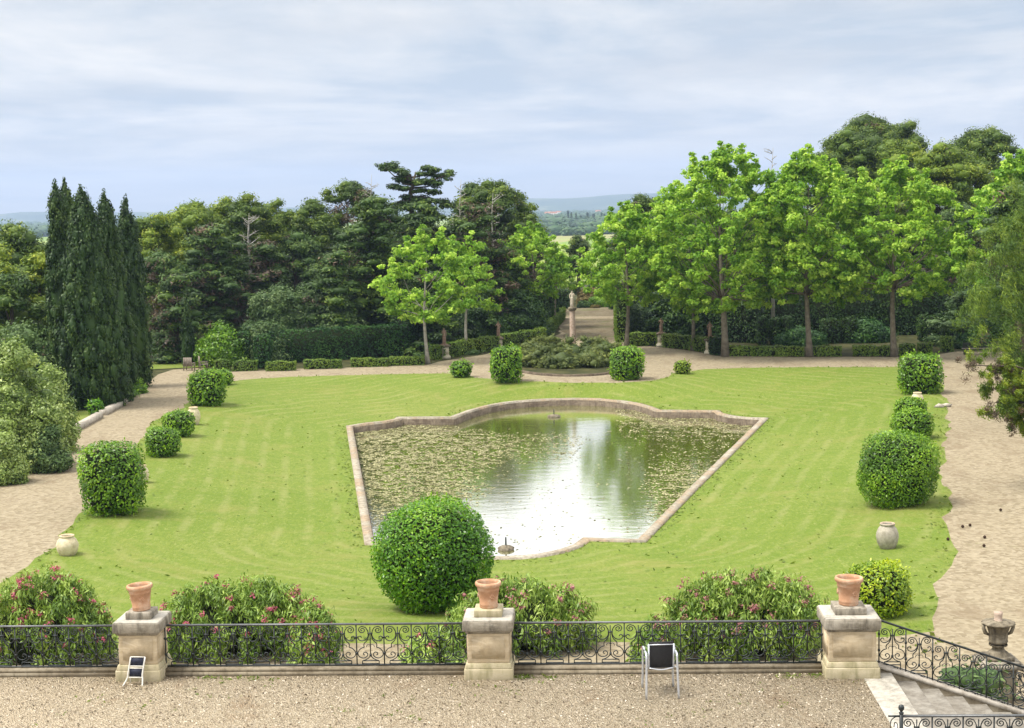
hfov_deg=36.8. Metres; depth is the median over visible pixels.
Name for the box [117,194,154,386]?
cypress tree
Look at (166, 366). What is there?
lawn
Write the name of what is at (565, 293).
clipped block
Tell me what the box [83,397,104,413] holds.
clipped bush
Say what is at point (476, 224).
cedar tree
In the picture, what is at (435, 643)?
oleander bush
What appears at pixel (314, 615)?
oleander bush
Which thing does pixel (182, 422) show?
clipped bush
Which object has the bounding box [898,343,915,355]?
hedge
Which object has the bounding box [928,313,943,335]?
clipped block
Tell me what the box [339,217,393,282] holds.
pine tree
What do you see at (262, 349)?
clipped block
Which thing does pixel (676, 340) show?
hedge
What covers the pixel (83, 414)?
side lawn
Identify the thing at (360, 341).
tall hedge
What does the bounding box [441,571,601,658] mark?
oleander bush
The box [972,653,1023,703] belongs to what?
stone pillar
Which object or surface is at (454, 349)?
hedge
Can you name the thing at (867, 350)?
hedge
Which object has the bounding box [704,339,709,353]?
stone pedestal
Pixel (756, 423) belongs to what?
pool
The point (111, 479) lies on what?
clipped bush
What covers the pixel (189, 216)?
pine tree
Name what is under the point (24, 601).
oleander bush
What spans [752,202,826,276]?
pine tree
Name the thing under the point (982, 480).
path
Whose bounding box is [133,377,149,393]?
bush
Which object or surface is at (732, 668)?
stone kerb
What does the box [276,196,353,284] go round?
pine tree
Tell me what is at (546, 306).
clipped column
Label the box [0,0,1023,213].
sky
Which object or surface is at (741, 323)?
tall hedge
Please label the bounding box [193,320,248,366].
garden shrub
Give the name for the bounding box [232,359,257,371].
hedge
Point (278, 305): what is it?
evergreen oak
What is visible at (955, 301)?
cedar tree
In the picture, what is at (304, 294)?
evergreen oak
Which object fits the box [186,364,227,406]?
clipped bush
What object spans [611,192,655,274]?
pine tree
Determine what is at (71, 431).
bush
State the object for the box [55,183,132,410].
cypress tree
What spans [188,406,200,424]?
clay jar
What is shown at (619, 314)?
tall hedge
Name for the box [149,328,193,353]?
garden shrub
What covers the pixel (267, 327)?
garden shrub
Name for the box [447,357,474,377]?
clipped bush
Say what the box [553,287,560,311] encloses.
clipped column
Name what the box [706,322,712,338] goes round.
garden statue
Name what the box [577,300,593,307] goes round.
garden shrub
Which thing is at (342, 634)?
iron railing
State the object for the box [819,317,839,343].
clipped block
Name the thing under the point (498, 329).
garden statue
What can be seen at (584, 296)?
garden shrub
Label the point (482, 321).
garden shrub
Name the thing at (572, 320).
stone column
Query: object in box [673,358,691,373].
clipped bush
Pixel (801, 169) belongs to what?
plane tree
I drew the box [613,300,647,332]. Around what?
evergreen shrub
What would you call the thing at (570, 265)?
plane tree
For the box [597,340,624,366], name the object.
spreading shrub
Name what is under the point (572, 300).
garden statue
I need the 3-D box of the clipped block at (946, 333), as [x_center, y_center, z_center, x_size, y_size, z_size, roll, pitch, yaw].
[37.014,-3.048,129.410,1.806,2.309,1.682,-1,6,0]
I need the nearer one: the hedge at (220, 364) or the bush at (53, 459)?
the bush at (53, 459)
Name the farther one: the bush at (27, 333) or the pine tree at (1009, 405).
the bush at (27, 333)
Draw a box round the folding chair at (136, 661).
[122,656,145,686]
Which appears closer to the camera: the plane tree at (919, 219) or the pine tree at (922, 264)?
the plane tree at (919, 219)
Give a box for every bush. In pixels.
[0,317,74,398]
[0,334,74,473]
[0,429,31,485]
[0,561,118,664]
[24,424,76,473]
[35,362,83,452]
[76,437,150,517]
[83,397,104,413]
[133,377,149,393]
[144,425,181,457]
[154,568,324,663]
[160,408,195,436]
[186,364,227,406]
[215,367,234,384]
[284,598,346,663]
[369,492,497,613]
[397,621,466,662]
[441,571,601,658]
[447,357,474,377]
[488,341,522,382]
[606,343,646,380]
[625,612,688,661]
[659,563,831,661]
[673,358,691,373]
[843,557,915,618]
[856,428,941,508]
[889,406,935,438]
[893,396,929,413]
[895,349,946,394]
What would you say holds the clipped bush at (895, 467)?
on the lawn at (282, 535)
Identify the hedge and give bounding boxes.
[214,358,230,369]
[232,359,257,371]
[265,360,296,370]
[268,323,407,362]
[303,358,342,368]
[350,357,388,366]
[388,356,424,365]
[390,308,452,353]
[429,344,445,359]
[446,341,460,356]
[455,335,499,354]
[496,329,540,347]
[533,306,565,342]
[613,270,629,341]
[629,285,717,335]
[629,331,657,346]
[661,332,690,348]
[687,334,707,351]
[707,336,721,354]
[716,301,765,342]
[729,344,804,356]
[755,283,973,337]
[812,344,841,356]
[852,344,889,356]
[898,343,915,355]
[916,342,932,353]
[939,335,954,351]
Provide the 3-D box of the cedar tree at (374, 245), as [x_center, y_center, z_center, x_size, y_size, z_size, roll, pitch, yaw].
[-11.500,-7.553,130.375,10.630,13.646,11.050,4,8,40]
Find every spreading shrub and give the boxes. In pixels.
[517,335,554,351]
[518,343,555,367]
[538,346,582,368]
[542,332,564,349]
[550,334,591,354]
[570,345,610,367]
[574,335,607,345]
[587,335,629,348]
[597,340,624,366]
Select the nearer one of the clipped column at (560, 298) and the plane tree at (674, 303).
the plane tree at (674, 303)
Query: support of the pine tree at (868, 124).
on the ground at (847, 351)
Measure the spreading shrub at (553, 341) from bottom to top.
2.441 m
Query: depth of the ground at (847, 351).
127.55 m
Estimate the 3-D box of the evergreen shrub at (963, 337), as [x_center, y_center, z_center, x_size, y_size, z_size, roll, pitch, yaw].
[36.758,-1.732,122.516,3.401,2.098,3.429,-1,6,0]
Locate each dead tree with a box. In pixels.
[239,215,259,318]
[363,176,378,196]
[451,184,466,233]
[482,192,502,279]
[765,149,776,318]
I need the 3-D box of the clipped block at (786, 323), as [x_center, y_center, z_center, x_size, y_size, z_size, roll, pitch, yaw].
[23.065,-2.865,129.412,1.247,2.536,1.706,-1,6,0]
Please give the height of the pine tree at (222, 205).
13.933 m
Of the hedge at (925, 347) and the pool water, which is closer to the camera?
the pool water
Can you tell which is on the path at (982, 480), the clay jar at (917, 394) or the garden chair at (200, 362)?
the garden chair at (200, 362)
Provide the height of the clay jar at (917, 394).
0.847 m
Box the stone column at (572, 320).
[568,307,576,342]
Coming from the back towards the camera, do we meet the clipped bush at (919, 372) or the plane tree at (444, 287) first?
the plane tree at (444, 287)
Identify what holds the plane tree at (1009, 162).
on the ground at (847, 351)
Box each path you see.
[0,308,1023,698]
[565,316,612,318]
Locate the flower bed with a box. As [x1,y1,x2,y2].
[522,366,610,373]
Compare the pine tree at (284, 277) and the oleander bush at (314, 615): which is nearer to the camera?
the oleander bush at (314, 615)
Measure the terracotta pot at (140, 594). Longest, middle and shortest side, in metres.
0.414 x 0.414 x 0.405 m
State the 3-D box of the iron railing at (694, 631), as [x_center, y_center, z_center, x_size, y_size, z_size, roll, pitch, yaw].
[2.403,4.332,23.933,4.823,0.681,0.042,-1,6,3]
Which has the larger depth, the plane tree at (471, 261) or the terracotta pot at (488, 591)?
the plane tree at (471, 261)
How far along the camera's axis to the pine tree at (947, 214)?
137.85 m
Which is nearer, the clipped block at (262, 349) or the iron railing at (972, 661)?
the iron railing at (972, 661)
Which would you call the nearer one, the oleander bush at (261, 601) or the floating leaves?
the oleander bush at (261, 601)
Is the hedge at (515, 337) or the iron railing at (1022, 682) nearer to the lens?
the iron railing at (1022, 682)
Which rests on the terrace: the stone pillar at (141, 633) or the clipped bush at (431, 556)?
the stone pillar at (141, 633)
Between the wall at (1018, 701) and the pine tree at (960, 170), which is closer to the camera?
the wall at (1018, 701)
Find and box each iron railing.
[0,625,118,667]
[164,622,467,666]
[511,620,822,664]
[877,620,1023,708]
[888,704,1023,727]
[1016,670,1023,700]
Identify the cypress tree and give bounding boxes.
[43,178,69,384]
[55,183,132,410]
[60,177,72,229]
[96,188,140,401]
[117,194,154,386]
[179,294,195,364]
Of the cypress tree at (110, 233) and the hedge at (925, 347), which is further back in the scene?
the hedge at (925, 347)
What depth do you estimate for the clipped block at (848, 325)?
128.88 m
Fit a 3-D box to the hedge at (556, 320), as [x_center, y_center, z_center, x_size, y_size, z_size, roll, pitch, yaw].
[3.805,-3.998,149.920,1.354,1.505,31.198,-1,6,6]
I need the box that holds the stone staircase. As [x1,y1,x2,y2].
[864,673,1023,727]
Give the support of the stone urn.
on the stone pillar at (1016, 669)
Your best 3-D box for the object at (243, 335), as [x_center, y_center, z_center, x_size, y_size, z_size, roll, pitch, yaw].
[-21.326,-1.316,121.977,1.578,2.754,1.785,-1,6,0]
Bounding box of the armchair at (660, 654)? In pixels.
[641,641,679,699]
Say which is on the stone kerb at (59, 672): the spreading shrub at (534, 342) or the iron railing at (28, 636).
the iron railing at (28, 636)
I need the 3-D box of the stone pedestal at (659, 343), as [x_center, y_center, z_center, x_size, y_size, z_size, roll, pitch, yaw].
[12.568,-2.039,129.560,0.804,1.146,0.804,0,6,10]
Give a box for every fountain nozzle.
[498,537,514,550]
[547,410,560,417]
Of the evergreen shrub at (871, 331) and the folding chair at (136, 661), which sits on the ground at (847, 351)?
the evergreen shrub at (871, 331)
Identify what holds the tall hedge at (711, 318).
on the ground at (847, 351)
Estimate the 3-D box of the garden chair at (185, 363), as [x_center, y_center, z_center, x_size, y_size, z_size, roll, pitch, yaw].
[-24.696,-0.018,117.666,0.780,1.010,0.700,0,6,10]
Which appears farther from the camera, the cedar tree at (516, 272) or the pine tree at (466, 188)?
the pine tree at (466, 188)
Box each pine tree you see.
[0,219,45,326]
[0,243,35,340]
[0,269,49,356]
[5,251,48,352]
[134,211,191,332]
[143,247,193,331]
[152,198,237,307]
[196,195,265,305]
[217,191,289,302]
[243,223,332,291]
[251,197,295,277]
[263,230,325,291]
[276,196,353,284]
[319,178,370,268]
[339,188,375,224]
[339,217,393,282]
[393,222,447,302]
[441,216,502,245]
[447,181,496,255]
[454,178,534,287]
[491,210,541,287]
[501,200,550,281]
[524,236,555,302]
[564,234,596,298]
[606,233,634,272]
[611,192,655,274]
[630,214,696,280]
[691,209,770,280]
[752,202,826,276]
[800,125,899,232]
[818,111,901,167]
[826,198,927,282]
[852,137,946,251]
[884,250,927,283]
[890,118,930,167]
[894,137,995,252]
[921,202,994,282]
[925,240,995,282]
[934,124,1022,201]
[950,171,1023,379]
[955,348,1023,437]
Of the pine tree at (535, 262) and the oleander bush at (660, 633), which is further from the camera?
the pine tree at (535, 262)
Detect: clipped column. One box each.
[531,287,543,314]
[541,292,551,319]
[548,297,555,316]
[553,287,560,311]
[557,286,563,307]
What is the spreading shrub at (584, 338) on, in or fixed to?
on the flower bed
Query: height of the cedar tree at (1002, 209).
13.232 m
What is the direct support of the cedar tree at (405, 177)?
on the ground at (847, 351)
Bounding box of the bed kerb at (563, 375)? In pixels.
[521,370,608,376]
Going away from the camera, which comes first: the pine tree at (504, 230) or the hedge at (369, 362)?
the hedge at (369, 362)
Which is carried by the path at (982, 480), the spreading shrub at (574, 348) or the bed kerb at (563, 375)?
the bed kerb at (563, 375)
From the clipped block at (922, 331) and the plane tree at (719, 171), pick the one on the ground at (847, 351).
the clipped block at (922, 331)
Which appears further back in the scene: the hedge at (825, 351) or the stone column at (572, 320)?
the stone column at (572, 320)
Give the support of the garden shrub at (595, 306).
on the ground at (847, 351)
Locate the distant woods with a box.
[0,209,643,238]
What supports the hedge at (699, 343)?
on the ground at (847, 351)
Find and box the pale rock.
[934,403,943,407]
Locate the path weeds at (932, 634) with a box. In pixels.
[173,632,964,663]
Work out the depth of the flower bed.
111.11 m
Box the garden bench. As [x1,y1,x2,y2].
[961,342,997,354]
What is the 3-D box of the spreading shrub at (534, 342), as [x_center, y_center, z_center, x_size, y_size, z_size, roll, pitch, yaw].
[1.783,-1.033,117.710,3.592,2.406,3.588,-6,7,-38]
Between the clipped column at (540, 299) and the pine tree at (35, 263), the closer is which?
the pine tree at (35, 263)
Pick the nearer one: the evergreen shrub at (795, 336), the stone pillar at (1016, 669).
the stone pillar at (1016, 669)
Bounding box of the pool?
[346,398,768,559]
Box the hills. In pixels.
[0,193,811,222]
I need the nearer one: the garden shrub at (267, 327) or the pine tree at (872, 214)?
the garden shrub at (267, 327)
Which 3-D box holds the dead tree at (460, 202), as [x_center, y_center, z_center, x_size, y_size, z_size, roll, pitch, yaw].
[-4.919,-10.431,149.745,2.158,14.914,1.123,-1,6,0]
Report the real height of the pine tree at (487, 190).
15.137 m
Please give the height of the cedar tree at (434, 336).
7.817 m
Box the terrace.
[0,673,891,727]
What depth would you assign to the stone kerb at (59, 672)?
24.35 m
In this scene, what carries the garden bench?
on the path at (982, 480)
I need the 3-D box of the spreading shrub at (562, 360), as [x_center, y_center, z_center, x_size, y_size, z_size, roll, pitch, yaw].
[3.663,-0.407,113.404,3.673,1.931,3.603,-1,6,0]
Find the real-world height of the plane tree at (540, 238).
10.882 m
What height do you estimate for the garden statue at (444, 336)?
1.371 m
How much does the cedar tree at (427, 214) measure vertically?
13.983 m
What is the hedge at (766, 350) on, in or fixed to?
on the ground at (847, 351)
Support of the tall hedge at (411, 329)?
on the ground at (847, 351)
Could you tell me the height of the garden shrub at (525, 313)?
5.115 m
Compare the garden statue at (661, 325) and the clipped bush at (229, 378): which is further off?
the garden statue at (661, 325)
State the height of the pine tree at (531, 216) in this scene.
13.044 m
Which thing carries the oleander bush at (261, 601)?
on the ground at (847, 351)
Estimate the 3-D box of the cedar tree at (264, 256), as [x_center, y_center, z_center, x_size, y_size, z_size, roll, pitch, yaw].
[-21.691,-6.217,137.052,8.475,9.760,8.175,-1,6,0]
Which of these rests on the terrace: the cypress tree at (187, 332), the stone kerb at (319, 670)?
the stone kerb at (319, 670)
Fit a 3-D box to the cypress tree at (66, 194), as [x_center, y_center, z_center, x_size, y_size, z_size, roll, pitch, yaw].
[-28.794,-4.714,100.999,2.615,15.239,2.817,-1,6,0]
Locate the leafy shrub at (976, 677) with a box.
[925,654,1020,701]
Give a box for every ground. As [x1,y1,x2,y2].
[35,206,1004,378]
[559,308,614,340]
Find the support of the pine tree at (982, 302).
on the ground at (847, 351)
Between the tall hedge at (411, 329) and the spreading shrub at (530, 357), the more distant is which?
the tall hedge at (411, 329)
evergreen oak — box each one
[237,280,314,334]
[291,264,325,328]
[310,294,368,328]
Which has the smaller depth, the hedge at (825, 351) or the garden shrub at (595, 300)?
the hedge at (825, 351)
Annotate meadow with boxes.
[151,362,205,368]
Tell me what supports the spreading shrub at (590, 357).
on the flower bed
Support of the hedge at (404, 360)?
on the ground at (847, 351)
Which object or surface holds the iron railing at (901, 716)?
on the side wall
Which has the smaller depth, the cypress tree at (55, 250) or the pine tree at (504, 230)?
the cypress tree at (55, 250)
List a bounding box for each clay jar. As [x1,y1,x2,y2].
[56,534,78,555]
[143,464,148,482]
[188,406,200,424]
[876,521,898,548]
[911,392,923,401]
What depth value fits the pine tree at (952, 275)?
160.33 m
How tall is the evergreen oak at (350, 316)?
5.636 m
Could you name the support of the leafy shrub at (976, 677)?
on the path at (982, 480)
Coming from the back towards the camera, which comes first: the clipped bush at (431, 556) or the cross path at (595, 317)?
the cross path at (595, 317)
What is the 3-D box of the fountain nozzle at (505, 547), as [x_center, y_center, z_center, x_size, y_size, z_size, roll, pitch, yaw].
[-0.234,6.982,59.086,0.660,0.700,0.644,-1,6,0]
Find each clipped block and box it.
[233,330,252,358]
[252,333,273,368]
[560,288,569,308]
[755,316,770,344]
[768,315,781,344]
[780,315,793,333]
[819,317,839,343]
[839,316,858,343]
[915,313,929,341]
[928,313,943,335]
[941,315,957,337]
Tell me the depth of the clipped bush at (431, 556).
45.08 m
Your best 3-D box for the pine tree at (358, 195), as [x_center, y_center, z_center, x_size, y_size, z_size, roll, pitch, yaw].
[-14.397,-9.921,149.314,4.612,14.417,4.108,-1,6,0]
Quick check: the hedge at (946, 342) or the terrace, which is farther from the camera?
the hedge at (946, 342)
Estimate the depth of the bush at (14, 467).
68.32 m
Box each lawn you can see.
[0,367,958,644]
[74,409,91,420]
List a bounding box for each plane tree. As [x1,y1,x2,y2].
[368,224,484,363]
[437,230,504,339]
[487,220,576,299]
[529,243,580,314]
[574,199,676,345]
[634,140,818,356]
[636,183,744,350]
[733,143,891,356]
[809,154,982,356]
[940,147,1023,356]
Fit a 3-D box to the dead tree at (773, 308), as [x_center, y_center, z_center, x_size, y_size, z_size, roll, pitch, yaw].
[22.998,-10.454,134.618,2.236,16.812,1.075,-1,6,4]
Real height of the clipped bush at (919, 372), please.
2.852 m
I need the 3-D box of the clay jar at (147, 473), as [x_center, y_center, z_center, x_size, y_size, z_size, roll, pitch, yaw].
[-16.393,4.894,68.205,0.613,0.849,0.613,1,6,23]
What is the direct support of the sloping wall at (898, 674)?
on the ground at (847, 351)
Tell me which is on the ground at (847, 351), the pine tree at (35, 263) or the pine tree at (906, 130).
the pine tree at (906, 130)
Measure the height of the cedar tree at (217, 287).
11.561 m
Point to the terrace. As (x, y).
(16, 700)
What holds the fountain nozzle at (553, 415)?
in the pool water
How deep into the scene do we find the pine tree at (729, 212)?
154.11 m
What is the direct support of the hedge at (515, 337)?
on the ground at (847, 351)
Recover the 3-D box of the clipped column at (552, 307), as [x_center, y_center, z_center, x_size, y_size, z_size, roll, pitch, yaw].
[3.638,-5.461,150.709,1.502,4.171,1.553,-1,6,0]
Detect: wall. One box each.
[876,660,1023,719]
[1014,699,1023,707]
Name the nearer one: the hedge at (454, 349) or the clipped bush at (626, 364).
the clipped bush at (626, 364)
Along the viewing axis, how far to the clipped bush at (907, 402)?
83.34 m
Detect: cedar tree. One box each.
[147,273,209,363]
[174,221,268,338]
[228,239,298,326]
[297,249,366,328]
[330,194,427,347]
[371,194,469,324]
[373,161,458,273]
[385,271,487,356]
[437,201,520,316]
[489,244,538,317]
[920,289,986,347]
[965,180,1023,353]
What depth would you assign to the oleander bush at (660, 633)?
38.21 m
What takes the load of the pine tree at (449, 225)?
on the ground at (847, 351)
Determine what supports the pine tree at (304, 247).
on the ground at (847, 351)
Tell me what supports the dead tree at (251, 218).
on the ground at (847, 351)
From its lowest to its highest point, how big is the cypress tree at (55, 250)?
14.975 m
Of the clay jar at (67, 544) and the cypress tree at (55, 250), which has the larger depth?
the cypress tree at (55, 250)
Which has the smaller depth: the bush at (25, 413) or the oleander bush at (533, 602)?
the oleander bush at (533, 602)
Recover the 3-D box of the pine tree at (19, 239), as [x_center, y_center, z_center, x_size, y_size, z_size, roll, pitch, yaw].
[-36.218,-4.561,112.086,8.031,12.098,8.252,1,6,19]
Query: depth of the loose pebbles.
22.68 m
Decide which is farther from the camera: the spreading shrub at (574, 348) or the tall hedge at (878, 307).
the tall hedge at (878, 307)
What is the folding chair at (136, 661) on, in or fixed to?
on the terrace
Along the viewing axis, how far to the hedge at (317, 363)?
116.49 m
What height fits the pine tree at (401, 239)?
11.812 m
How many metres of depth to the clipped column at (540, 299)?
139.60 m
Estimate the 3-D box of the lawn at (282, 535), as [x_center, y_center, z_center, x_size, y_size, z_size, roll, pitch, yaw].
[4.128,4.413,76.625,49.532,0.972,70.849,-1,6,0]
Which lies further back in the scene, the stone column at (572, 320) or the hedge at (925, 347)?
the stone column at (572, 320)
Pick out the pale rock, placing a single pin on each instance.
(938, 405)
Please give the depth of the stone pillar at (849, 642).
23.37 m
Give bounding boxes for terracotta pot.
[126,581,152,611]
[475,578,500,608]
[835,574,863,606]
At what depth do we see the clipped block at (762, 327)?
128.91 m
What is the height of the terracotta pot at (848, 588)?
0.429 m
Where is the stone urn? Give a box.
[981,611,1015,661]
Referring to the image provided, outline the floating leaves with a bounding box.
[354,409,749,543]
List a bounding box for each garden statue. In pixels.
[441,328,447,344]
[495,322,501,337]
[569,291,574,306]
[658,318,663,332]
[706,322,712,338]
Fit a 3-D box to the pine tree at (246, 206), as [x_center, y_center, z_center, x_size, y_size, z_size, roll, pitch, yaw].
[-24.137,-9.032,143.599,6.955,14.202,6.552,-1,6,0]
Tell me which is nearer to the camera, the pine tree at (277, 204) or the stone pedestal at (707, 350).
the stone pedestal at (707, 350)
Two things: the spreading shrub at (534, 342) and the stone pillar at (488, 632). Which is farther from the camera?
the spreading shrub at (534, 342)
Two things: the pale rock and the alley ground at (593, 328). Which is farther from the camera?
the alley ground at (593, 328)
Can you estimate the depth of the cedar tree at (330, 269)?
127.08 m
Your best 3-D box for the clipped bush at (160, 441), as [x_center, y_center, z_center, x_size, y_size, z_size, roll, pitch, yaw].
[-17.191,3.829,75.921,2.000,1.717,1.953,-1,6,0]
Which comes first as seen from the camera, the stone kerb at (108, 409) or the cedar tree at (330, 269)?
the stone kerb at (108, 409)
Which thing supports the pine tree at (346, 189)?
on the ground at (847, 351)
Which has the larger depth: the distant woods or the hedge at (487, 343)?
the distant woods
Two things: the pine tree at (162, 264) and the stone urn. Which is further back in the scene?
the pine tree at (162, 264)
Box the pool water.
[355,405,752,555]
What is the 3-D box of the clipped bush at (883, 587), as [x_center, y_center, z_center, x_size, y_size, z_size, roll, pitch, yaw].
[10.388,6.396,43.907,2.117,1.764,2.066,-1,6,0]
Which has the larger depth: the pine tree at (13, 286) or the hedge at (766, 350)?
the hedge at (766, 350)
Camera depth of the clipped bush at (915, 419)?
75.90 m
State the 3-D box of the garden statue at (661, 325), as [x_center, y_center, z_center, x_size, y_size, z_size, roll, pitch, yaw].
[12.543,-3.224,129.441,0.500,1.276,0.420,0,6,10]
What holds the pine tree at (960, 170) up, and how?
on the ground at (847, 351)
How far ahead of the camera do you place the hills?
6781.64 m
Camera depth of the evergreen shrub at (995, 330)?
127.94 m
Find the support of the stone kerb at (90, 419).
on the path at (982, 480)
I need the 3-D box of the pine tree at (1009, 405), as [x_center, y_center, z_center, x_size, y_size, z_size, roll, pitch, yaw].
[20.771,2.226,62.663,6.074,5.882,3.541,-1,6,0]
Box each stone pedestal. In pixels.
[440,345,450,358]
[656,333,662,346]
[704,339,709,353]
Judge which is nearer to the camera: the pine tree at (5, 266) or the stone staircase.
the stone staircase
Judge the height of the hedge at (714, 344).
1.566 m
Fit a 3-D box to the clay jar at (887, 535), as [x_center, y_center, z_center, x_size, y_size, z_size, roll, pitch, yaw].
[12.804,5.861,52.483,0.766,0.897,0.766,3,7,37]
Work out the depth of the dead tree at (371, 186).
146.97 m
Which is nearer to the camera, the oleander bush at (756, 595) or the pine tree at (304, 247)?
the oleander bush at (756, 595)
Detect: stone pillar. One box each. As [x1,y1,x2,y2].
[112,606,172,681]
[462,603,514,679]
[817,600,880,678]
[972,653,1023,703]
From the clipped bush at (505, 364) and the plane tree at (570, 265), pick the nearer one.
the clipped bush at (505, 364)
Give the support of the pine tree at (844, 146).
on the ground at (847, 351)
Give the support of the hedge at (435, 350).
on the ground at (847, 351)
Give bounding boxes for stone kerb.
[0,665,116,676]
[75,412,102,430]
[99,398,128,414]
[165,663,464,676]
[514,661,821,674]
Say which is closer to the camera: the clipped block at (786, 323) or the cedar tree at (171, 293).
the cedar tree at (171, 293)
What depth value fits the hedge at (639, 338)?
129.87 m
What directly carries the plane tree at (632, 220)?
on the ground at (847, 351)
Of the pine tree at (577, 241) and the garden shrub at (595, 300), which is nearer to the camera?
the garden shrub at (595, 300)
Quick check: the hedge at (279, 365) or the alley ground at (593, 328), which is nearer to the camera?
the hedge at (279, 365)
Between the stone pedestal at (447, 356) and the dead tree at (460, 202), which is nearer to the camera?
the stone pedestal at (447, 356)
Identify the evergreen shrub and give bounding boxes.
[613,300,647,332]
[636,290,708,336]
[773,325,827,346]
[837,317,898,343]
[944,295,1022,340]
[953,331,991,349]
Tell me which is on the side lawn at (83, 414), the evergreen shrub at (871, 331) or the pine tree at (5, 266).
the pine tree at (5, 266)
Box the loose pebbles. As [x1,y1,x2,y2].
[0,673,889,727]
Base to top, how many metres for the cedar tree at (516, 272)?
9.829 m
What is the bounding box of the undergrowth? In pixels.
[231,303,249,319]
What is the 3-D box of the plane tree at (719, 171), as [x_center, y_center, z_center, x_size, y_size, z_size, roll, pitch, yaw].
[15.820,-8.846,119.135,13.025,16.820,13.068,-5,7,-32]
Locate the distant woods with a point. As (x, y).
(560, 223)
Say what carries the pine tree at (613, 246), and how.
on the ground at (847, 351)
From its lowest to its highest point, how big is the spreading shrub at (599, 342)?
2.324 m
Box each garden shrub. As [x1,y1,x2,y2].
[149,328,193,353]
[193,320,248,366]
[248,317,294,361]
[448,289,507,339]
[496,289,555,336]
[575,287,596,305]
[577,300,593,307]
[588,293,608,306]
[590,305,600,307]
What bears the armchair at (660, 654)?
on the terrace
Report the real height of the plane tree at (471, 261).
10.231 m
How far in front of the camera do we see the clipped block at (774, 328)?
128.90 m
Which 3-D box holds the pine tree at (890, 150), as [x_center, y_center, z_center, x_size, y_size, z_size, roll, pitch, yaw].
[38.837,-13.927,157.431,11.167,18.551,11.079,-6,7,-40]
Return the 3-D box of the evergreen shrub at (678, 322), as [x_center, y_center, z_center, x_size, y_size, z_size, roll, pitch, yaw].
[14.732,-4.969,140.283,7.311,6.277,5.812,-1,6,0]
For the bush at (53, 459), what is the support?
on the ground at (847, 351)
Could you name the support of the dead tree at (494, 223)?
on the ground at (847, 351)
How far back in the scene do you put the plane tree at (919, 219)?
114.20 m
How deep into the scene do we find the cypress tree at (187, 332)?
120.99 m
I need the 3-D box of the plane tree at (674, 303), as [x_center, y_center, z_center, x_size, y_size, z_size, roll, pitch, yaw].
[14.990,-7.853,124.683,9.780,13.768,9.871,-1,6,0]
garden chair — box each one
[182,358,195,370]
[198,356,207,368]
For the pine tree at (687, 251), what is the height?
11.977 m
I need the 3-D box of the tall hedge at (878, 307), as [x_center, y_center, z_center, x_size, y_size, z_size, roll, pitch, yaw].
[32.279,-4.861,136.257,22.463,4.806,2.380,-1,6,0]

